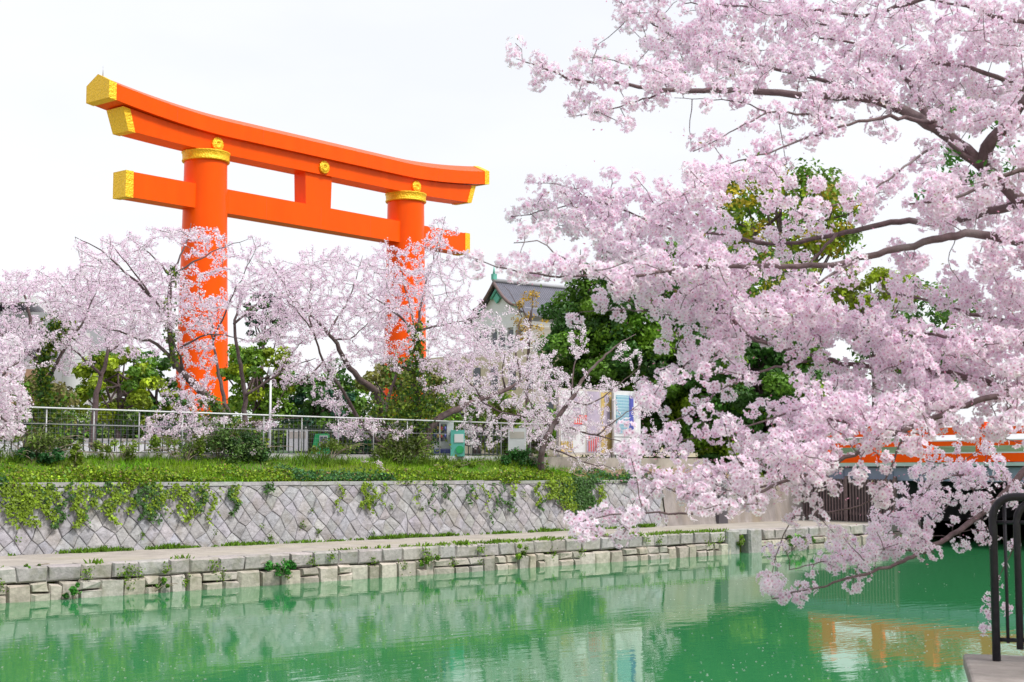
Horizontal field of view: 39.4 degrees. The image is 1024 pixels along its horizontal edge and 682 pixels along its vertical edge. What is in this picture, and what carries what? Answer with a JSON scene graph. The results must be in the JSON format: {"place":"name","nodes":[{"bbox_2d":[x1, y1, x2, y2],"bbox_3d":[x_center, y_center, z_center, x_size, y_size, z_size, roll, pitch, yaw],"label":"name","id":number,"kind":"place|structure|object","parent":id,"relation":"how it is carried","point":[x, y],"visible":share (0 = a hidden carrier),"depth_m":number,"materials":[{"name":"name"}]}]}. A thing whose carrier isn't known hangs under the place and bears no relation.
{"place":"outdoors","nodes":[
{"label":"outdoors","id":0,"kind":"place"},
{"bbox_2d":[0,296,119,451],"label":"modern building","id":1,"kind":"structure","parent":0,"point":[72,381],"depth_m":80.57,"materials":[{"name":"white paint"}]},
{"bbox_2d":[40,270,167,447],"bbox_3d":[-13.295,0.429,47.098,4.316,6.159,10.358,1,-5,-16],"label":"cherry tree","id":2,"kind":"object","parent":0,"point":[109,342],"visible":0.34,"depth_m":46.82,"materials":[{"name":"pink plant"}]},
{"bbox_2d":[0,517,998,565],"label":"promenade","id":3,"kind":"structure","parent":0,"point":[36,559],"depth_m":37.01,"materials":[{"name":"beige concrete"}]},
{"bbox_2d":[23,563,48,567],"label":"weed clump","id":4,"kind":"object","parent":3,"relation":"on","point":[26,565],"visible":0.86,"depth_m":29.77,"materials":[{"name":"green plant"}]},
{"bbox_2d":[0,445,742,591],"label":"weeds","id":5,"kind":"object","parent":3,"relation":"on","point":[432,463],"visible":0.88,"depth_m":39.54,"materials":[{"name":"green plant"}]},
{"bbox_2d":[800,476,897,521],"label":"slatted gate","id":6,"kind":"structure","parent":3,"relation":"on","point":[847,487],"depth_m":52.35,"materials":[{"name":"black metal"}]},
{"bbox_2d":[0,534,1023,681],"bbox_3d":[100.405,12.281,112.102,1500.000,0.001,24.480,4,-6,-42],"label":"water","id":7,"kind":"structure","parent":0,"point":[253,634],"depth_m":24.98,"materials":[{"name":"green liquid"}]},
{"bbox_2d":[61,579,81,598],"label":"weed clump","id":8,"kind":"object","parent":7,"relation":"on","point":[73,590],"visible":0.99,"depth_m":30.01,"materials":[{"name":"green plant"}]},
{"bbox_2d":[18,575,1010,681],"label":"floating petals","id":9,"kind":"object","parent":7,"relation":"on","point":[474,664],"visible":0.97,"depth_m":21.57,"materials":[{"name":"pink plant"}]},
{"bbox_2d":[0,458,1023,584],"bbox_3d":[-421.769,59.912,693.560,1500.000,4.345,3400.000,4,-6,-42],"label":"ground","id":10,"kind":"structure","parent":0,"point":[945,529],"depth_m":42.12,"materials":[{"name":"green plant"}]},
{"bbox_2d":[0,331,33,440],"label":"cherry tree","id":11,"kind":"object","parent":10,"relation":"on","point":[11,430],"visible":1,"depth_m":34.36,"materials":[{"name":"pink plant"}]},
{"bbox_2d":[7,445,64,464],"bbox_3d":[-12.093,2.931,36.489,1.325,0.588,1.266,1,-5,-9],"label":"shrub","id":12,"kind":"object","parent":10,"relation":"on","point":[57,453],"visible":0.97,"depth_m":36.37,"materials":[{"name":"green plant"}]},
{"bbox_2d":[0,374,79,447],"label":"garden tree","id":13,"kind":"object","parent":10,"relation":"on","point":[61,389],"visible":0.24,"depth_m":59.58,"materials":[{"name":"green plant"}]},
{"bbox_2d":[0,421,94,458],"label":"shrub","id":14,"kind":"object","parent":10,"relation":"on","point":[62,442],"visible":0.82,"depth_m":36.75,"materials":[{"name":"green plant"}]},
{"bbox_2d":[0,263,125,451],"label":"cherry tree","id":15,"kind":"object","parent":10,"relation":"on","point":[44,362],"visible":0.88,"depth_m":38.77,"materials":[{"name":"pink plant"}]},
{"bbox_2d":[67,443,83,466],"bbox_3d":[-11.158,2.974,36.601,0.442,0.722,0.349,1,-5,-15],"label":"ivy stump","id":16,"kind":"object","parent":10,"relation":"on","point":[74,455],"visible":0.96,"depth_m":36.59,"materials":[{"name":"green plant"}]},
{"bbox_2d":[71,345,167,438],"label":"garden tree","id":17,"kind":"object","parent":10,"relation":"on","point":[137,380],"visible":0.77,"depth_m":61.53,"materials":[{"name":"green plant"}]},
{"bbox_2d":[89,437,164,462],"bbox_3d":[-10.320,2.939,38.342,2.156,0.721,1.261,4,-6,-42],"label":"shrub","id":18,"kind":"object","parent":10,"relation":"on","point":[99,445],"visible":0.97,"depth_m":38.09,"materials":[{"name":"green plant"}]},
{"bbox_2d":[17,395,238,451],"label":"hedge","id":19,"kind":"object","parent":10,"relation":"on","point":[86,416],"visible":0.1,"depth_m":70.13,"materials":[{"name":"green plant"}]},
{"bbox_2d":[123,350,191,438],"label":"garden tree","id":20,"kind":"object","parent":10,"relation":"on","point":[161,364],"visible":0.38,"depth_m":65.58,"materials":[{"name":"green plant"}]},
{"bbox_2d":[71,225,278,457],"bbox_3d":[-9.557,0.048,40.288,5.606,7.720,11.180,0,-5,0],"label":"cherry tree","id":21,"kind":"object","parent":10,"relation":"on","point":[207,399],"visible":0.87,"depth_m":40.53,"materials":[{"name":"pink plant"}]},
{"bbox_2d":[138,431,214,461],"bbox_3d":[-9.382,2.900,39.600,2.756,0.890,1.362,4,-6,-42],"label":"shrub","id":22,"kind":"object","parent":10,"relation":"on","point":[156,441],"visible":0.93,"depth_m":39.46,"materials":[{"name":"green plant"}]},
{"bbox_2d":[159,415,290,466],"bbox_3d":[-8.104,2.907,40.721,3.896,1.555,2.103,1,-5,-16],"label":"shrub","id":23,"kind":"object","parent":10,"relation":"on","point":[214,439],"visible":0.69,"depth_m":40.24,"materials":[{"name":"green plant"}]},
{"bbox_2d":[218,430,272,463],"bbox_3d":[-7.670,3.089,40.870,1.867,1.083,1.150,4,-6,-42],"label":"shrub","id":24,"kind":"object","parent":10,"relation":"on","point":[246,436],"visible":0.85,"depth_m":40.71,"materials":[{"name":"green plant"}]},
{"bbox_2d":[0,420,504,455],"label":"picket fence","id":25,"kind":"object","parent":10,"relation":"on","point":[293,428],"visible":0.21,"depth_m":44.48,"materials":[{"name":"white metal"}]},
{"bbox_2d":[215,333,296,426],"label":"garden tree","id":26,"kind":"object","parent":10,"relation":"on","point":[257,402],"visible":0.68,"depth_m":61.43,"materials":[{"name":"green plant"}]},
{"bbox_2d":[243,293,287,397],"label":"garden tree","id":27,"kind":"object","parent":10,"relation":"on","point":[275,321],"visible":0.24,"depth_m":74.06,"materials":[{"name":"green plant"}]},
{"bbox_2d":[1,406,539,460],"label":"fence","id":28,"kind":"object","parent":10,"relation":"on","point":[141,455],"visible":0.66,"depth_m":41.79,"materials":[{"name":"grey metal"}]},
{"bbox_2d":[268,367,272,450],"bbox_3d":[-8.773,2.600,51.964,0.180,3.316,0.176,4,-6,-42],"label":"street lamp","id":29,"kind":"object","parent":10,"relation":"on","point":[270,369],"visible":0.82,"depth_m":51.98,"materials":[{"name":"white metal"}]},
{"bbox_2d":[233,258,329,456],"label":"cherry tree","id":30,"kind":"object","parent":10,"relation":"on","point":[277,330],"visible":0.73,"depth_m":43.47,"materials":[{"name":"pink plant"}]},
{"bbox_2d":[86,74,488,451],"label":"torii gate","id":31,"kind":"structure","parent":10,"relation":"on","point":[211,147],"depth_m":92.50,"materials":[{"name":"paint"}]},
{"bbox_2d":[278,357,369,439],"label":"garden tree","id":32,"kind":"object","parent":10,"relation":"on","point":[301,407],"visible":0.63,"depth_m":63.09,"materials":[{"name":"green plant"}]},
{"bbox_2d":[234,244,421,470],"bbox_3d":[-5.684,0.662,45.017,5.435,8.295,12.016,0,-5,3],"label":"cherry tree","id":33,"kind":"object","parent":10,"relation":"on","point":[381,407],"visible":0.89,"depth_m":44.37,"materials":[{"name":"pink plant"}]},
{"bbox_2d":[231,407,426,454],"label":"hedge","id":34,"kind":"object","parent":10,"relation":"on","point":[285,436],"visible":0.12,"depth_m":70.88,"materials":[{"name":"plant"}]},
{"bbox_2d":[0,480,665,555],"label":"retaining wall","id":35,"kind":"structure","parent":10,"relation":"on","point":[281,513],"depth_m":39.08,"materials":[{"name":"stone"}]},
{"bbox_2d":[0,460,653,529],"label":"ivy cover","id":36,"kind":"object","parent":35,"relation":"on","point":[573,488],"visible":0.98,"depth_m":37.09,"materials":[{"name":"green plant"}]},
{"bbox_2d":[310,433,366,460],"bbox_3d":[-5.095,3.189,42.894,1.790,0.849,1.241,4,-6,-42],"label":"shrub","id":37,"kind":"object","parent":10,"relation":"on","point":[333,445],"visible":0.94,"depth_m":42.67,"materials":[{"name":"green plant"}]},
{"bbox_2d":[0,450,740,482],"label":"grass","id":38,"kind":"structure","parent":10,"relation":"on","point":[234,479],"depth_m":39.87,"materials":[{"name":"green plant"}]},
{"bbox_2d":[451,430,464,455],"bbox_3d":[-1.768,3.330,46.620,0.440,0.850,0.530,0,-5,0],"label":"vending machine","id":39,"kind":"object","parent":38,"relation":"on","point":[458,442],"visible":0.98,"depth_m":46.38,"materials":[{"name":"teal paint"}]},
{"bbox_2d":[454,434,463,441],"bbox_3d":[-1.718,3.150,46.389,0.300,0.270,0.020,0,-5,0],"label":"window","id":40,"kind":"structure","parent":39,"relation":"in","point":[457,437],"depth_m":46.38,"materials":[{"name":"white glass"}]},
{"bbox_2d":[508,427,525,450],"bbox_3d":[0.171,3.397,47.904,0.600,1.050,0.120,0,-5,0],"label":"notice board","id":41,"kind":"object","parent":38,"relation":"on","point":[516,438],"visible":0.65,"depth_m":47.86,"materials":[{"name":"white paint"}]},
{"bbox_2d":[352,357,452,426],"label":"garden tree","id":42,"kind":"object","parent":10,"relation":"on","point":[385,372],"visible":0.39,"depth_m":65.19,"materials":[{"name":"green plant"}]},
{"bbox_2d":[369,427,435,465],"bbox_3d":[-3.480,3.370,44.723,2.383,1.384,1.781,4,-6,-42],"label":"shrub","id":43,"kind":"object","parent":10,"relation":"on","point":[418,444],"visible":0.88,"depth_m":44.59,"materials":[{"name":"green plant"}]},
{"bbox_2d":[367,216,495,456],"bbox_3d":[-2.597,0.143,47.465,4.204,8.971,13.216,0,-5,0],"label":"cherry tree","id":44,"kind":"object","parent":10,"relation":"on","point":[417,396],"visible":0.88,"depth_m":46.44,"materials":[{"name":"pink plant"}]},
{"bbox_2d":[418,455,491,469],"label":"shrub","id":45,"kind":"object","parent":10,"relation":"on","point":[459,464],"visible":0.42,"depth_m":45.14,"materials":[{"name":"green plant"}]},
{"bbox_2d":[0,521,920,603],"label":"embankment wall","id":46,"kind":"structure","parent":10,"relation":"on","point":[240,571],"depth_m":35.36,"materials":[{"name":"stone"}]},
{"bbox_2d":[145,577,176,590],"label":"weed clump","id":47,"kind":"object","parent":46,"relation":"on","point":[163,580],"visible":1,"depth_m":31.53,"materials":[{"name":"green plant"}]},
{"bbox_2d":[261,558,296,576],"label":"weed clump","id":48,"kind":"object","parent":46,"relation":"on","point":[288,564],"visible":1,"depth_m":33.45,"materials":[{"name":"green plant"}]},
{"bbox_2d":[417,554,440,565],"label":"weed clump","id":49,"kind":"object","parent":46,"relation":"on","point":[427,560],"visible":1,"depth_m":36.42,"materials":[{"name":"green plant"}]},
{"bbox_2d":[515,544,529,559],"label":"weed clump","id":50,"kind":"object","parent":46,"relation":"attached to","point":[519,555],"visible":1,"depth_m":38.47,"materials":[{"name":"green plant"}]},
{"bbox_2d":[737,534,744,545],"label":"weed clump","id":51,"kind":"object","parent":46,"relation":"on","point":[741,536],"visible":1,"depth_m":44.75,"materials":[{"name":"green plant"}]},
{"bbox_2d":[430,384,521,455],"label":"garden tree","id":52,"kind":"object","parent":10,"relation":"on","point":[495,405],"visible":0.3,"depth_m":62.99,"materials":[{"name":"green plant"}]},
{"bbox_2d":[421,285,570,454],"bbox_3d":[0.050,1.212,49.926,4.555,6.281,11.776,-1,-5,13],"label":"cherry tree","id":53,"kind":"object","parent":10,"relation":"on","point":[464,404],"visible":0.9,"depth_m":47.73,"materials":[{"name":"pink plant"}]},
{"bbox_2d":[461,401,555,454],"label":"hedge","id":54,"kind":"object","parent":10,"relation":"on","point":[534,444],"visible":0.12,"depth_m":69.92,"materials":[{"name":"green plant"}]},
{"bbox_2d":[498,446,556,468],"bbox_3d":[0.480,3.954,47.751,2.786,0.878,1.383,4,-6,-42],"label":"shrub","id":55,"kind":"object","parent":10,"relation":"on","point":[521,455],"visible":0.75,"depth_m":47.38,"materials":[{"name":"green plant"}]},
{"bbox_2d":[511,290,548,456],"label":"ginkgo tree","id":56,"kind":"object","parent":10,"relation":"on","point":[532,294],"visible":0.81,"depth_m":96.19,"materials":[{"name":"green plant"}]},
{"bbox_2d":[375,268,697,458],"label":"museum","id":57,"kind":"structure","parent":10,"relation":"on","point":[497,298],"depth_m":150.05,"materials":[{"name":"tile"}]},
{"bbox_2d":[473,367,480,391],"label":"window","id":58,"kind":"structure","parent":57,"relation":"in","point":[477,371],"depth_m":150.78,"materials":[{"name":"grey glass"}]},
{"bbox_2d":[490,366,497,390],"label":"window","id":59,"kind":"structure","parent":57,"relation":"in","point":[495,379],"depth_m":148.44,"materials":[{"name":"grey glass"}]},
{"bbox_2d":[493,332,496,346],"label":"window","id":60,"kind":"structure","parent":57,"relation":"in","point":[494,333],"depth_m":150.49,"materials":[{"name":"grey glass"}]},
{"bbox_2d":[501,332,504,345],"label":"window","id":61,"kind":"structure","parent":57,"relation":"in","point":[502,332],"depth_m":149.33,"materials":[{"name":"grey glass"}]},
{"bbox_2d":[509,330,512,343],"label":"window","id":62,"kind":"structure","parent":57,"relation":"in","point":[510,331],"depth_m":148.30,"materials":[{"name":"grey glass"}]},
{"bbox_2d":[508,366,515,389],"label":"window","id":63,"kind":"structure","parent":57,"relation":"in","point":[514,375],"depth_m":145.89,"materials":[{"name":"grey glass"}]},
{"bbox_2d":[545,402,553,413],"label":"window","id":64,"kind":"structure","parent":57,"relation":"in","point":[550,405],"depth_m":140.99,"materials":[{"name":"grey glass"}]},
{"bbox_2d":[523,323,678,472],"bbox_3d":[3.143,2.352,49.508,10.136,6.073,4.805,4,-6,-42],"label":"cherry tree","id":65,"kind":"object","parent":10,"relation":"on","point":[570,402],"visible":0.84,"depth_m":48.07,"materials":[{"name":"pink plant"}]},
{"bbox_2d":[524,457,705,469],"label":"concrete plinth","id":66,"kind":"structure","parent":10,"relation":"on","point":[667,463],"depth_m":49.72,"materials":[{"name":"beige concrete"}]},
{"bbox_2d":[556,388,611,457],"bbox_3d":[2.632,3.169,51.338,2.749,2.878,0.196,4,-6,-42],"label":"poster board","id":67,"kind":"object","parent":66,"relation":"on","point":[587,447],"visible":0.54,"depth_m":51.34,"materials":[{"name":"paper"}]},
{"bbox_2d":[611,391,640,457],"bbox_3d":[4.172,3.261,52.321,1.395,2.858,0.180,4,-6,-42],"label":"poster board","id":68,"kind":"object","parent":66,"relation":"on","point":[625,402],"visible":0.37,"depth_m":52.17,"materials":[{"name":"white paper"}]},
{"bbox_2d":[533,240,724,458],"bbox_3d":[5.006,0.565,59.993,8.573,9.906,7.957,4,-6,-42],"label":"camphor tree","id":69,"kind":"object","parent":10,"relation":"on","point":[604,333],"visible":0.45,"depth_m":57.88,"materials":[{"name":"green plant"}]},
{"bbox_2d":[560,468,735,478],"bbox_3d":[5.150,4.667,50.327,8.671,0.458,1.450,4,-6,-42],"label":"soil strip","id":70,"kind":"object","parent":10,"relation":"on","point":[619,472],"visible":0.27,"depth_m":49.38,"materials":[{"name":"brown soil"}]},
{"bbox_2d":[663,479,811,525],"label":"concrete wall","id":71,"kind":"structure","parent":10,"relation":"on","point":[778,511],"depth_m":51.16,"materials":[{"name":"concrete"}]},
{"bbox_2d":[461,0,1023,636],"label":"cherry tree","id":72,"kind":"object","parent":10,"relation":"on","point":[625,264],"visible":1,"depth_m":8.73,"materials":[{"name":"pink plant"}]},
{"bbox_2d":[653,304,841,474],"bbox_3d":[9.469,2.234,56.758,7.879,7.908,7.400,4,-6,-42],"label":"camphor tree","id":73,"kind":"object","parent":10,"relation":"on","point":[776,384],"visible":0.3,"depth_m":55.05,"materials":[{"name":"green plant"}]},
{"bbox_2d":[670,246,825,319],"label":"pine tree","id":74,"kind":"object","parent":10,"relation":"on","point":[754,292],"visible":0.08,"depth_m":78.28,"materials":[{"name":"green plant"}]},
{"bbox_2d":[704,157,866,327],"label":"tree","id":75,"kind":"object","parent":10,"relation":"on","point":[736,207],"visible":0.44,"depth_m":87.13,"materials":[{"name":"green plant"}]},
{"bbox_2d":[787,533,818,546],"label":"weed clump","id":76,"kind":"object","parent":10,"relation":"on","point":[789,537],"visible":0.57,"depth_m":46.46,"materials":[{"name":"green plant"}]},
{"bbox_2d":[824,265,929,421],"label":"tree","id":77,"kind":"object","parent":10,"relation":"on","point":[874,275],"visible":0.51,"depth_m":83.82,"materials":[{"name":"green plant"}]},
{"bbox_2d":[788,422,1023,539],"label":"bridge","id":78,"kind":"structure","parent":10,"relation":"on","point":[1014,464],"depth_m":51.83,"materials":[{"name":"orange paint"}]},
{"bbox_2d":[838,276,1013,436],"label":"tree","id":79,"kind":"object","parent":10,"relation":"on","point":[941,316],"visible":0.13,"depth_m":93.48,"materials":[{"name":"green plant"}]},
{"bbox_2d":[963,654,1023,681],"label":"stone plinth","id":80,"kind":"structure","parent":10,"relation":"on","point":[986,668],"depth_m":9.12,"materials":[{"name":"grey stone"}]},
{"bbox_2d":[988,493,1023,661],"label":"railing","id":81,"kind":"object","parent":80,"relation":"on","point":[1016,522],"visible":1,"depth_m":9.47,"materials":[{"name":"metal"}]},
{"bbox_2d":[0,0,1023,439],"label":"sky","id":82,"kind":"structure","parent":0,"point":[426,81],"materials":[{"name":"white"}]},
{"label":"pavement","id":83,"kind":"structure","parent":0,"visible":0},
{"bbox_2d":[0,439,23,449],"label":"wall","id":84,"kind":"structure","parent":83,"relation":"on","point":[2,444],"depth_m":51.87,"materials":[{"name":"white paint"}]},
{"bbox_2d":[84,439,207,451],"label":"wall","id":85,"kind":"structure","parent":83,"relation":"on","point":[86,448],"depth_m":51.86,"materials":[{"name":"white paint"}]},
{"bbox_2d":[286,427,307,454],"bbox_3d":[-7.186,3.397,47.904,0.700,1.050,0.120,0,-5,0],"label":"notice board","id":86,"kind":"object","parent":83,"relation":"on","point":[296,440],"visible":0.57,"depth_m":47.86,"materials":[{"name":"white paint"}]},
{"bbox_2d":[311,434,329,454],"bbox_3d":[-6.141,3.334,45.889,0.600,0.720,0.485,0,-5,0],"label":"booth","id":87,"kind":"object","parent":83,"relation":"on","point":[321,437],"visible":0.4,"depth_m":45.68,"materials":[{"name":"green plastic"}]},
{"bbox_2d":[320,436,326,442],"bbox_3d":[-6.011,3.175,45.667,0.220,0.260,0.015,0,-5,0],"label":"window","id":88,"kind":"structure","parent":87,"relation":"in","point":[321,437],"depth_m":45.66,"materials":[{"name":"glass"}]},
{"bbox_2d":[345,439,378,454],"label":"shrub","id":89,"kind":"object","parent":83,"relation":"on","point":[365,449],"visible":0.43,"depth_m":46.47,"materials":[{"name":"green plant"}]},
{"bbox_2d":[423,421,453,455],"bbox_3d":[-2.429,3.225,47.158,1.000,1.150,0.675,0,-5,0],"label":"vending machine","id":90,"kind":"object","parent":83,"relation":"on","point":[447,428],"visible":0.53,"depth_m":46.88,"materials":[{"name":"white paint"}]},
{"bbox_2d":[426,424,446,440],"bbox_3d":[-2.489,3.003,46.903,0.720,0.550,0.020,0,-5,0],"label":"window","id":91,"kind":"structure","parent":90,"relation":"in","point":[444,432],"depth_m":46.89,"materials":[{"name":"glass"}]}
]}

